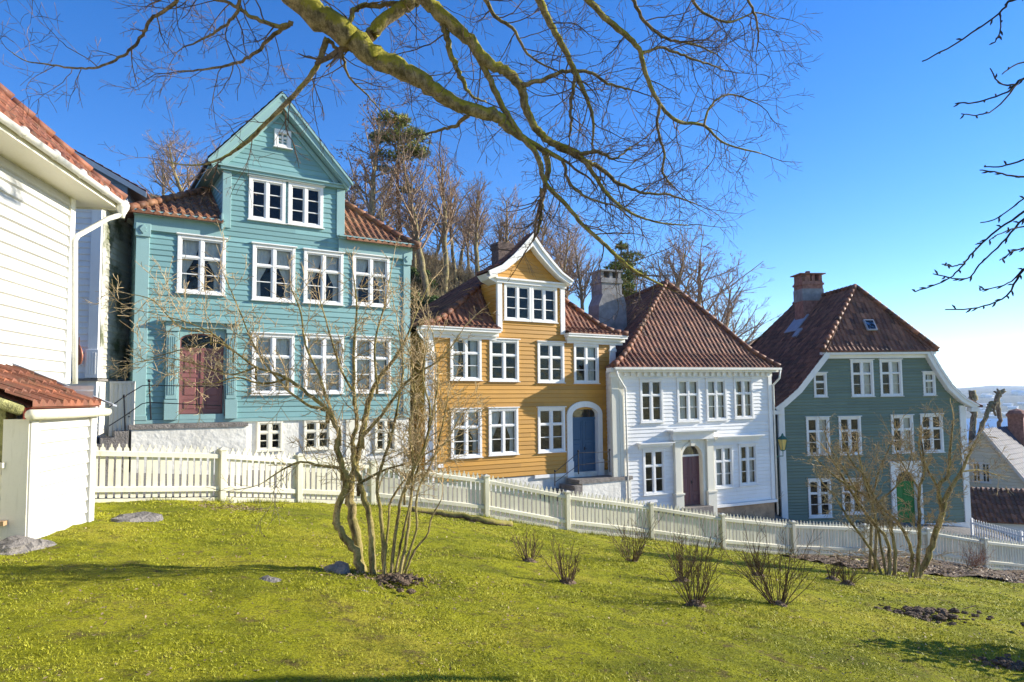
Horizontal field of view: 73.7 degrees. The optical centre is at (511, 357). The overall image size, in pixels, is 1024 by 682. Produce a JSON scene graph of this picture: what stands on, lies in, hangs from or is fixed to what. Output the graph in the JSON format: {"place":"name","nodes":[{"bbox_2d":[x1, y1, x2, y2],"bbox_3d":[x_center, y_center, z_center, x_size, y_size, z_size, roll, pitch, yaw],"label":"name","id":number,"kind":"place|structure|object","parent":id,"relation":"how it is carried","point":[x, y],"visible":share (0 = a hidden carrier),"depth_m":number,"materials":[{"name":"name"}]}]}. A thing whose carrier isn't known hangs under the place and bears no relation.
{"place":"outdoors","nodes":[
{"label":"outdoors","id":0,"kind":"place"},
{"bbox_2d":[0,499,1023,681],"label":"lawn","id":1,"kind":"structure","parent":0,"point":[561,653],"depth_m":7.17,"materials":[{"name":"green plant"}]},
{"bbox_2d":[0,543,28,554],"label":"rock","id":2,"kind":"object","parent":1,"relation":"on","point":[10,549],"visible":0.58,"depth_m":8.74,"materials":[{"name":"grey stone"}]},
{"bbox_2d":[111,511,163,522],"bbox_3d":[-6.405,2.837,11.633,0.976,0.378,0.897,3,-5,-42],"label":"rock","id":3,"kind":"object","parent":1,"relation":"on","point":[143,516],"visible":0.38,"depth_m":11.52,"materials":[{"name":"grey stone"}]},
{"bbox_2d":[83,222,498,575],"bbox_3d":[-2.821,0.529,8.498,5.357,4.627,2.124,0,-3,0],"label":"multi stemmed tree","id":4,"kind":"object","parent":1,"relation":"on","point":[354,544],"visible":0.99,"depth_m":8.42,"materials":[{"name":"brown plant"}]},
{"bbox_2d":[364,572,426,594],"bbox_3d":[-1.362,2.568,7.870,0.806,0.114,0.839,0,-3,0],"label":"dirt heap","id":5,"kind":"object","parent":1,"relation":"on","point":[403,579],"visible":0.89,"depth_m":7.84,"materials":[{"name":"soil"}]},
{"bbox_2d":[411,506,512,526],"bbox_3d":[-1.286,4.055,17.326,2.660,0.617,0.457,0,-3,-6],"label":"log","id":6,"kind":"object","parent":1,"relation":"on","point":[465,516],"visible":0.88,"depth_m":17.32,"materials":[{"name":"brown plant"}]},
{"bbox_2d":[145,495,846,556],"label":"grass tufts","id":7,"kind":"object","parent":1,"relation":"on","point":[385,504],"visible":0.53,"depth_m":18.78,"materials":[{"name":"green plant"}]},
{"bbox_2d":[1,501,1023,681],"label":"leaf litter","id":8,"kind":"object","parent":1,"relation":"on","point":[940,571],"visible":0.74,"depth_m":10.18,"materials":[{"name":"brown plant"}]},
{"bbox_2d":[829,551,867,585],"bbox_3d":[6.675,4.218,13.622,0.535,0.665,0.718,1,-4,-15],"label":"bare bush","id":9,"kind":"object","parent":8,"relation":"on","point":[846,582],"visible":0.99,"depth_m":13.58,"materials":[{"name":"brown plant"}]},
{"bbox_2d":[509,528,543,562],"bbox_3d":[0.218,3.128,11.363,0.628,0.614,0.547,0,-3,0],"label":"bare bush","id":10,"kind":"object","parent":1,"relation":"on","point":[528,559],"visible":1,"depth_m":11.31,"materials":[{"name":"brown plant"}]},
{"bbox_2d":[95,443,1023,570],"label":"picket fence","id":11,"kind":"object","parent":1,"relation":"on","point":[222,456],"visible":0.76,"depth_m":19.22,"materials":[{"name":"paint"}]},
{"bbox_2d":[537,534,584,584],"bbox_3d":[0.748,2.911,9.812,0.640,0.711,0.722,-2,-4,26],"label":"bare bush","id":12,"kind":"object","parent":1,"relation":"on","point":[568,580],"visible":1,"depth_m":9.70,"materials":[{"name":"brown plant"}]},
{"bbox_2d":[604,511,662,562],"bbox_3d":[2.242,3.421,13.068,1.063,1.049,1.104,3,-5,-44],"label":"bare bush","id":13,"kind":"object","parent":1,"relation":"on","point":[635,555],"visible":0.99,"depth_m":12.90,"materials":[{"name":"brown plant"}]},
{"bbox_2d":[659,531,707,581],"bbox_3d":[2.749,3.294,11.265,0.787,0.869,0.797,-3,-5,42],"label":"bare bush","id":14,"kind":"object","parent":1,"relation":"on","point":[681,565],"visible":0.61,"depth_m":11.25,"materials":[{"name":"brown plant"}]},
{"bbox_2d":[646,518,725,607],"bbox_3d":[2.441,2.757,9.157,1.222,1.164,0.988,-3,-4,40],"label":"bare bush","id":15,"kind":"object","parent":1,"relation":"on","point":[696,602],"visible":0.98,"depth_m":9.04,"materials":[{"name":"brown plant"}]},
{"bbox_2d":[720,512,833,606],"bbox_3d":[3.729,2.899,9.720,1.492,1.372,0.966,0,-3,0],"label":"bare bush","id":16,"kind":"object","parent":1,"relation":"on","point":[781,602],"visible":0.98,"depth_m":9.74,"materials":[{"name":"brown plant"}]},
{"bbox_2d":[782,554,1023,582],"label":"soil bed","id":17,"kind":"object","parent":1,"relation":"on","point":[953,566],"visible":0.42,"depth_m":21.95,"materials":[{"name":"brown soil"}]},
{"bbox_2d":[809,544,988,574],"bbox_3d":[11.454,6.015,20.445,4.398,0.537,3.073,0,-3,0],"label":"brush pile","id":18,"kind":"object","parent":17,"relation":"on","point":[864,557],"visible":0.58,"depth_m":20.53,"materials":[{"name":"brown plant"}]},
{"bbox_2d":[957,537,997,567],"bbox_3d":[16.474,6.931,24.114,1.397,1.155,1.490,-2,-4,20],"label":"bare bush","id":19,"kind":"object","parent":17,"relation":"on","point":[975,562],"visible":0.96,"depth_m":24.19,"materials":[{"name":"brown plant"}]},
{"bbox_2d":[972,653,1023,671],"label":"dirt heap","id":20,"kind":"object","parent":1,"relation":"on","point":[1009,663],"visible":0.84,"depth_m":7.42,"materials":[{"name":"soil"}]},
{"bbox_2d":[0,0,1023,387],"label":"sky","id":21,"kind":"structure","parent":0,"point":[890,188],"materials":[{"name":"blue"}]},
{"bbox_2d":[90,195,1017,540],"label":"hillside ground","id":22,"kind":"structure","parent":0,"point":[470,277],"depth_m":43.85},
{"bbox_2d":[0,535,45,550],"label":"rock","id":23,"kind":"object","parent":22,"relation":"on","point":[31,544],"visible":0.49,"depth_m":9.01,"materials":[{"name":"grey stone"}]},
{"bbox_2d":[0,363,116,540],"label":"shed","id":24,"kind":"structure","parent":22,"relation":"on","point":[48,429],"depth_m":10.01,"materials":[{"name":"white paint"}]},
{"bbox_2d":[0,83,129,499],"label":"timber house","id":25,"kind":"structure","parent":22,"relation":"on","point":[51,182],"depth_m":12.18,"materials":[{"name":"white paint"}]},
{"bbox_2d":[67,199,162,442],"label":"timber house","id":26,"kind":"structure","parent":22,"relation":"on","point":[104,253],"depth_m":19.54,"materials":[{"name":"white paint"}]},
{"bbox_2d":[74,149,150,202],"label":"roof","id":27,"kind":"structure","parent":26,"relation":"attached to","point":[134,192],"depth_m":27.25,"materials":[{"name":"blue stone"}]},
{"bbox_2d":[133,129,201,196],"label":"bare tree","id":28,"kind":"object","parent":22,"relation":"on","point":[188,182],"visible":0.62,"depth_m":46.42,"materials":[{"name":"brown plant"}]},
{"bbox_2d":[97,422,247,474],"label":"stone steps","id":29,"kind":"structure","parent":22,"relation":"on","point":[228,435],"depth_m":19.74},
{"bbox_2d":[109,381,135,447],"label":"wooden gate","id":30,"kind":"structure","parent":29,"relation":"on","point":[126,387],"depth_m":19.45,"materials":[{"name":"beige paint"}]},
{"bbox_2d":[108,379,220,430],"bbox_3d":[-9.914,1.498,19.598,2.907,1.742,0.088,2,-4,-33],"label":"stair railing","id":31,"kind":"object","parent":29,"relation":"on","point":[149,402],"visible":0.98,"depth_m":19.36,"materials":[{"name":"metal"}]},
{"bbox_2d":[117,91,420,478],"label":"timber house","id":32,"kind":"structure","parent":22,"relation":"on","point":[309,212],"depth_m":22.36,"materials":[{"name":"teal wood"}]},
{"bbox_2d":[178,350,222,413],"bbox_3d":[-9.599,0.771,21.085,1.260,1.940,0.130,2,-4,-33],"label":"door","id":33,"kind":"structure","parent":32,"relation":"in","point":[215,395],"depth_m":21.07,"materials":[{"name":"wood"}]},
{"bbox_2d":[175,232,227,296],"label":"window","id":34,"kind":"structure","parent":32,"relation":"in","point":[194,246],"depth_m":21.26,"materials":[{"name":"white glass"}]},
{"bbox_2d":[247,174,287,224],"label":"window","id":35,"kind":"structure","parent":32,"relation":"in","point":[268,195],"depth_m":22.59,"materials":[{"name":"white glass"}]},
{"bbox_2d":[256,421,283,451],"bbox_3d":[-7.929,2.596,22.191,0.921,1.315,0.600,2,-4,-33],"label":"window","id":36,"kind":"structure","parent":32,"relation":"in","point":[266,436],"depth_m":22.08,"materials":[{"name":"beige paint"}]},
{"bbox_2d":[248,241,296,303],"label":"window","id":37,"kind":"structure","parent":32,"relation":"in","point":[267,258],"depth_m":22.46,"materials":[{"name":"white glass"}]},
{"bbox_2d":[250,332,296,395],"bbox_3d":[-7.794,0.218,22.237,1.437,2.040,0.295,2,-4,-33],"label":"window","id":38,"kind":"structure","parent":32,"relation":"in","point":[282,341],"depth_m":22.27,"materials":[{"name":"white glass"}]},
{"bbox_2d":[273,128,292,150],"bbox_3d":[-7.629,-7.242,22.705,0.615,0.630,0.200,2,-4,-33],"label":"window","id":39,"kind":"structure","parent":32,"relation":"in","point":[288,141],"depth_m":22.68,"materials":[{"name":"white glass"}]},
{"bbox_2d":[287,180,324,229],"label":"window","id":40,"kind":"structure","parent":32,"relation":"in","point":[305,200],"depth_m":23.28,"materials":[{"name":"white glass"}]},
{"bbox_2d":[303,420,331,450],"bbox_3d":[-6.639,2.652,23.027,1.025,1.345,0.600,2,-4,-33],"label":"window","id":41,"kind":"structure","parent":32,"relation":"in","point":[313,430],"depth_m":22.91,"materials":[{"name":"beige paint"}]},
{"bbox_2d":[299,333,345,394],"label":"window","id":42,"kind":"structure","parent":32,"relation":"in","point":[321,355],"depth_m":23.17,"materials":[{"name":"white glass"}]},
{"bbox_2d":[302,248,344,305],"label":"window","id":43,"kind":"structure","parent":32,"relation":"in","point":[316,256],"depth_m":23.39,"materials":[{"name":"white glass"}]},
{"bbox_2d":[347,252,390,307],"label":"window","id":44,"kind":"structure","parent":32,"relation":"in","point":[363,264],"depth_m":24.29,"materials":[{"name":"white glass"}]},
{"bbox_2d":[345,335,392,393],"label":"window","id":45,"kind":"structure","parent":32,"relation":"in","point":[380,360],"depth_m":24.10,"materials":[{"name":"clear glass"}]},
{"bbox_2d":[374,418,395,452],"bbox_3d":[-4.603,2.806,24.340,0.915,1.525,0.600,2,-4,-33],"label":"window","id":46,"kind":"structure","parent":32,"relation":"in","point":[380,442],"depth_m":24.16,"materials":[{"name":"beige paint"}]},
{"bbox_2d":[331,82,415,232],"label":"bare tree","id":47,"kind":"object","parent":22,"relation":"on","point":[370,205],"visible":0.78,"depth_m":42.18,"materials":[{"name":"brown plant"}]},
{"bbox_2d":[362,188,412,235],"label":"bare tree","id":48,"kind":"object","parent":22,"relation":"on","point":[382,216],"visible":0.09,"depth_m":40.33,"materials":[{"name":"brown plant"}]},
{"bbox_2d":[368,110,432,233],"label":"pine tree","id":49,"kind":"object","parent":22,"relation":"on","point":[415,152],"visible":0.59,"depth_m":43.27,"materials":[{"name":"green plant"}]},
{"bbox_2d":[365,113,452,301],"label":"bare tree","id":50,"kind":"object","parent":22,"relation":"on","point":[416,233],"visible":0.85,"depth_m":42.40,"materials":[{"name":"brown plant"}]},
{"bbox_2d":[0,0,823,335],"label":"overhanging tree","id":51,"kind":"object","parent":22,"relation":"on","point":[342,32],"visible":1,"depth_m":7.78,"materials":[{"name":"brown plant"}]},
{"bbox_2d":[394,171,435,267],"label":"bare tree","id":52,"kind":"object","parent":22,"relation":"on","point":[414,252],"visible":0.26,"depth_m":44.36,"materials":[{"name":"brown plant"}]},
{"bbox_2d":[407,136,484,291],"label":"bare tree","id":53,"kind":"object","parent":22,"relation":"on","point":[445,230],"visible":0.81,"depth_m":44.43,"materials":[{"name":"brown plant"}]},
{"bbox_2d":[435,177,466,283],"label":"bare tree","id":54,"kind":"object","parent":22,"relation":"on","point":[455,279],"visible":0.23,"depth_m":47.40,"materials":[{"name":"brown plant"}]},
{"bbox_2d":[454,192,479,267],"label":"bare tree","id":55,"kind":"object","parent":22,"relation":"on","point":[466,241],"visible":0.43,"depth_m":52.13,"materials":[{"name":"brown plant"}]},
{"bbox_2d":[450,172,496,275],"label":"bare tree","id":56,"kind":"object","parent":22,"relation":"on","point":[477,221],"visible":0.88,"depth_m":45.86,"materials":[{"name":"brown plant"}]},
{"bbox_2d":[447,206,504,267],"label":"bare tree","id":57,"kind":"object","parent":22,"relation":"on","point":[465,251],"visible":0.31,"depth_m":56.94,"materials":[{"name":"brown plant"}]},
{"bbox_2d":[471,183,532,249],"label":"bare tree","id":58,"kind":"object","parent":22,"relation":"on","point":[505,229],"visible":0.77,"depth_m":49.39,"materials":[{"name":"brown plant"}]},
{"bbox_2d":[409,232,628,494],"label":"timber house","id":59,"kind":"structure","parent":22,"relation":"on","point":[538,357],"depth_m":27.84,"materials":[{"name":"yellow wood"}]},
{"bbox_2d":[449,335,482,380],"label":"window","id":60,"kind":"structure","parent":59,"relation":"in","point":[472,359],"depth_m":26.56,"materials":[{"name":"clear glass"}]},
{"bbox_2d":[449,408,483,459],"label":"window","id":61,"kind":"structure","parent":59,"relation":"in","point":[476,441],"depth_m":26.41,"materials":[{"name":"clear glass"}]},
{"bbox_2d":[487,407,519,456],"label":"window","id":62,"kind":"structure","parent":59,"relation":"in","point":[503,429],"depth_m":27.21,"materials":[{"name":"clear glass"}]},
{"bbox_2d":[488,337,520,381],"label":"window","id":63,"kind":"structure","parent":59,"relation":"in","point":[503,352],"depth_m":27.47,"materials":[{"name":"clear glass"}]},
{"bbox_2d":[503,283,532,321],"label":"window","id":64,"kind":"structure","parent":59,"relation":"in","point":[511,291],"depth_m":27.81,"materials":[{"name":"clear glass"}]},
{"bbox_2d":[519,286,558,323],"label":"window","id":65,"kind":"structure","parent":59,"relation":"in","point":[543,299],"depth_m":28.56,"materials":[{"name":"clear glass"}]},
{"bbox_2d":[525,340,565,382],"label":"window","id":66,"kind":"structure","parent":59,"relation":"in","point":[550,354],"depth_m":28.62,"materials":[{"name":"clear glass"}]},
{"bbox_2d":[536,406,566,453],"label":"window","id":67,"kind":"structure","parent":59,"relation":"in","point":[551,419],"depth_m":28.46,"materials":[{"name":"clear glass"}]},
{"bbox_2d":[573,419,594,471],"bbox_3d":[3.020,3.818,29.132,1.348,2.324,0.130,2,-4,-31],"label":"door","id":68,"kind":"structure","parent":59,"relation":"in","point":[583,430],"depth_m":29.17,"materials":[{"name":"wood"}]},
{"bbox_2d":[572,342,599,383],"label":"window","id":69,"kind":"structure","parent":59,"relation":"in","point":[586,355],"depth_m":29.55,"materials":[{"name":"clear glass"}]},
{"bbox_2d":[511,198,573,255],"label":"bare tree","id":70,"kind":"object","parent":22,"relation":"on","point":[542,240],"visible":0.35,"depth_m":48.24,"materials":[{"name":"brown plant"}]},
{"bbox_2d":[536,210,594,294],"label":"bare tree","id":71,"kind":"object","parent":22,"relation":"on","point":[563,266],"visible":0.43,"depth_m":51.04,"materials":[{"name":"brown plant"}]},
{"bbox_2d":[556,219,604,309],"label":"bare tree","id":72,"kind":"object","parent":22,"relation":"on","point":[586,279],"visible":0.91,"depth_m":47.54,"materials":[{"name":"brown plant"}]},
{"bbox_2d":[548,475,632,509],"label":"stone steps","id":73,"kind":"structure","parent":22,"relation":"on","point":[608,486],"depth_m":28.18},
{"bbox_2d":[410,241,782,502],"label":"undergrowth","id":74,"kind":"object","parent":22,"relation":"on","point":[434,261],"visible":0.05,"depth_m":46.93,"materials":[{"name":"brown plant"}]},
{"bbox_2d":[602,241,649,297],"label":"pine tree","id":75,"kind":"object","parent":22,"relation":"on","point":[629,276],"visible":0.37,"depth_m":46.10,"materials":[{"name":"green plant"}]},
{"bbox_2d":[636,220,721,301],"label":"bare tree","id":76,"kind":"object","parent":22,"relation":"on","point":[684,255],"visible":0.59,"depth_m":49.08,"materials":[{"name":"brown plant"}]},
{"bbox_2d":[588,269,781,518],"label":"timber house","id":77,"kind":"structure","parent":22,"relation":"on","point":[686,378],"depth_m":31.05,"materials":[{"name":"white wood"}]},
{"bbox_2d":[639,378,664,423],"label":"window","id":78,"kind":"structure","parent":77,"relation":"in","point":[651,389],"depth_m":29.89,"materials":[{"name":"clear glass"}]},
{"bbox_2d":[641,447,667,495],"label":"window","id":79,"kind":"structure","parent":77,"relation":"in","point":[654,469],"depth_m":29.73,"materials":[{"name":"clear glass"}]},
{"bbox_2d":[676,378,701,422],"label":"window","id":80,"kind":"structure","parent":77,"relation":"in","point":[688,389],"depth_m":30.61,"materials":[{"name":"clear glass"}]},
{"bbox_2d":[682,456,699,505],"bbox_3d":[7.932,5.506,30.481,1.109,2.160,0.130,1,-3,-24],"label":"door","id":81,"kind":"structure","parent":77,"relation":"in","point":[691,483],"depth_m":30.51,"materials":[{"name":"wood"}]},
{"bbox_2d":[705,378,728,420],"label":"window","id":82,"kind":"structure","parent":77,"relation":"in","point":[716,388],"depth_m":31.24,"materials":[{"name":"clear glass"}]},
{"bbox_2d":[713,444,735,488],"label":"window","id":83,"kind":"structure","parent":77,"relation":"in","point":[723,454],"depth_m":31.20,"materials":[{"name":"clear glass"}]},
{"bbox_2d":[733,377,754,418],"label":"window","id":84,"kind":"structure","parent":77,"relation":"in","point":[743,386],"depth_m":31.93,"materials":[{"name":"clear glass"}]},
{"bbox_2d":[738,442,758,486],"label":"window","id":85,"kind":"structure","parent":77,"relation":"in","point":[748,467],"depth_m":31.81,"materials":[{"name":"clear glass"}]},
{"bbox_2d":[632,226,773,344],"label":"bare tree","id":86,"kind":"object","parent":22,"relation":"on","point":[700,300],"visible":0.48,"depth_m":49.66,"materials":[{"name":"brown plant"}]},
{"bbox_2d":[696,253,781,345],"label":"bare tree","id":87,"kind":"object","parent":22,"relation":"on","point":[748,339],"visible":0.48,"depth_m":56.67,"materials":[{"name":"brown plant"}]},
{"bbox_2d":[750,271,982,527],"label":"timber house","id":88,"kind":"structure","parent":22,"relation":"on","point":[854,356],"depth_m":34.43,"materials":[{"name":"green wood"}]},
{"bbox_2d":[805,416,830,455],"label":"window","id":89,"kind":"structure","parent":88,"relation":"in","point":[812,426],"depth_m":34.02,"materials":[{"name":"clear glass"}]},
{"bbox_2d":[806,478,832,518],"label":"window","id":90,"kind":"structure","parent":88,"relation":"in","point":[813,495],"depth_m":33.83,"materials":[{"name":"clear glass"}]},
{"bbox_2d":[813,372,827,397],"bbox_3d":[15.379,1.455,34.553,0.776,1.535,1.010,-1,-3,-5],"label":"window","id":91,"kind":"structure","parent":88,"relation":"in","point":[820,379],"depth_m":34.16,"materials":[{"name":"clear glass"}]},
{"bbox_2d":[837,416,861,454],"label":"window","id":92,"kind":"structure","parent":88,"relation":"in","point":[854,421],"depth_m":34.17,"materials":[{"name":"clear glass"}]},
{"bbox_2d":[849,359,875,396],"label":"window","id":93,"kind":"structure","parent":88,"relation":"in","point":[862,372],"depth_m":34.40,"materials":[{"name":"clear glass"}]},
{"bbox_2d":[878,358,902,396],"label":"window","id":94,"kind":"structure","parent":88,"relation":"in","point":[891,380],"depth_m":34.53,"materials":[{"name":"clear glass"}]},
{"bbox_2d":[890,414,914,453],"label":"window","id":95,"kind":"structure","parent":88,"relation":"in","point":[907,420],"depth_m":34.41,"materials":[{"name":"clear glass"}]},
{"bbox_2d":[896,481,914,522],"bbox_3d":[19.712,7.333,34.286,1.066,2.220,0.130,-1,-3,-5],"label":"door","id":96,"kind":"structure","parent":88,"relation":"in","point":[900,490],"depth_m":34.31,"materials":[{"name":"wood"}]},
{"bbox_2d":[921,371,937,395],"bbox_3d":[21.132,1.414,35.056,0.759,1.517,1.010,-1,-3,-5],"label":"window","id":97,"kind":"structure","parent":88,"relation":"in","point":[929,380],"depth_m":34.65,"materials":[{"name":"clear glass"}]},
{"bbox_2d":[919,413,945,452],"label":"window","id":98,"kind":"structure","parent":88,"relation":"in","point":[938,443],"depth_m":34.55,"materials":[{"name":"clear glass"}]},
{"bbox_2d":[791,394,1013,577],"bbox_3d":[9.813,3.239,16.939,6.060,4.641,2.047,0,-3,0],"label":"multi stemmed tree","id":99,"kind":"object","parent":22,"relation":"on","point":[873,501],"visible":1,"depth_m":16.77,"materials":[{"name":"brown plant"}]},
{"bbox_2d":[874,604,1023,626],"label":"dirt heap","id":100,"kind":"object","parent":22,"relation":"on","point":[943,614],"visible":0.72,"depth_m":10.17,"materials":[{"name":"soil"}]},
{"bbox_2d":[912,0,1023,312],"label":"bare tree","id":101,"kind":"object","parent":22,"relation":"on","point":[1011,230],"visible":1,"depth_m":4.96,"materials":[{"name":"brown plant"}]},
{"bbox_2d":[968,390,977,442],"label":"pollarded tree","id":102,"kind":"object","parent":22,"relation":"on","point":[973,396],"visible":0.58,"depth_m":46.69,"materials":[{"name":"brown plant"}]},
{"bbox_2d":[968,408,1023,488],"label":"timber house","id":103,"kind":"structure","parent":22,"relation":"on","point":[1010,437],"depth_m":43.78,"materials":[{"name":"beige paint"}]},
{"bbox_2d":[970,487,1023,541],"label":"lean to","id":104,"kind":"object","parent":22,"relation":"on","point":[1003,508],"visible":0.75,"depth_m":37.88,"materials":[{"name":"ceramic"}]},
{"bbox_2d":[970,518,1023,543],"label":"picket fence","id":105,"kind":"object","parent":22,"relation":"on","point":[972,528],"visible":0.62,"depth_m":31.81,"materials":[{"name":"white paint"}]},
{"bbox_2d":[95,470,1022,569],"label":"street","id":106,"kind":"structure","parent":0,"point":[959,529],"depth_m":24.65,"materials":[{"name":"grey asphalt"}]},
{"bbox_2d":[966,418,1007,444],"bbox_3d":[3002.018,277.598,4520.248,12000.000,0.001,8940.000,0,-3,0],"label":"water","id":107,"kind":"structure","parent":0,"point":[992,422],"depth_m":710.35,"materials":[{"name":"blue liquid"}]},
{"bbox_2d":[957,385,1023,418],"bbox_3d":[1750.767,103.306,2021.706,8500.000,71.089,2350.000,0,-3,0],"label":"distant hills","id":108,"kind":"structure","parent":0,"point":[1008,397],"depth_m":1378.76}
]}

